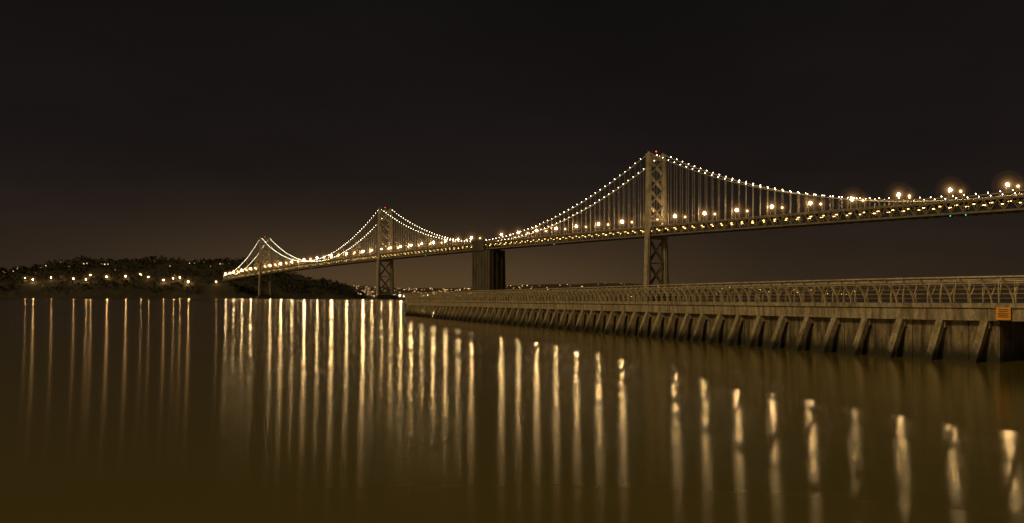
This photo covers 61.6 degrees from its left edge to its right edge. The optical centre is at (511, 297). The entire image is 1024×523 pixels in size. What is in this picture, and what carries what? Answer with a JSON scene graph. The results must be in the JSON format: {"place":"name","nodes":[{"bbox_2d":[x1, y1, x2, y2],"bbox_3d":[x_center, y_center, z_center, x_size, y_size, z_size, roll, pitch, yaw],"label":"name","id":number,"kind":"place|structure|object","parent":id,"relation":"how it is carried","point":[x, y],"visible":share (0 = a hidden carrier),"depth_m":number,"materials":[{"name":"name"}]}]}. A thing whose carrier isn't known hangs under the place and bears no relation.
{"place":"outdoors","nodes":[
{"label":"outdoors","id":0,"kind":"place"},
{"bbox_2d":[0,259,371,298],"bbox_3d":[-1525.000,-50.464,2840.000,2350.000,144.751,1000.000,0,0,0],"label":"island hill","id":1,"kind":"structure","parent":0,"point":[213,288],"depth_m":2472.93,"materials":[{"name":"black plant"}]},
{"bbox_2d":[0,255,364,295],"bbox_3d":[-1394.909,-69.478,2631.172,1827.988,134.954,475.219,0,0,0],"label":"island trees","id":2,"kind":"object","parent":1,"relation":"on","point":[306,284],"visible":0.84,"depth_m":2571.58,"materials":[{"name":"green plant"}]},
{"bbox_2d":[0,298,1023,522],"bbox_3d":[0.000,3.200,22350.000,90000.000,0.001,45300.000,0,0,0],"label":"water","id":3,"kind":"structure","parent":0,"point":[252,410],"depth_m":21.79,"materials":[{"name":"brown liquid"}]},
{"bbox_2d":[222,151,1023,299],"bbox_3d":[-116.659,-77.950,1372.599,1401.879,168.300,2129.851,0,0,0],"label":"suspension bridge","id":4,"kind":"structure","parent":3,"relation":"in","point":[488,267],"depth_m":955.83,"materials":[{"name":"metal"}]},
{"bbox_2d":[405,300,1023,362],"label":"pier","id":5,"kind":"structure","parent":3,"relation":"in","point":[973,332],"depth_m":52.79,"materials":[{"name":"concrete"}]},
{"bbox_2d":[404,275,1023,302],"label":"pier railing","id":6,"kind":"object","parent":5,"relation":"on","point":[479,296],"visible":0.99,"depth_m":59.35,"materials":[{"name":"metal"}]},
{"bbox_2d":[996,307,1010,319],"bbox_3d":[23.697,0.789,41.425,0.038,0.600,0.660,0,0,-40],"label":"warning sign","id":7,"kind":"object","parent":5,"relation":"attached to","point":[1003,313],"visible":1,"depth_m":41.41,"materials":[{"name":"orange metal"}]},
{"bbox_2d":[0,0,1023,287],"label":"sky","id":8,"kind":"structure","parent":0,"point":[189,130],"materials":[{"name":"black"}]},
{"bbox_2d":[349,283,1023,297],"bbox_3d":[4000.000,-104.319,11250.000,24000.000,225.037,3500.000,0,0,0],"label":"distant hills","id":9,"kind":"structure","parent":0,"point":[921,291],"depth_m":10966.63,"materials":[{"name":"black"}]}
]}

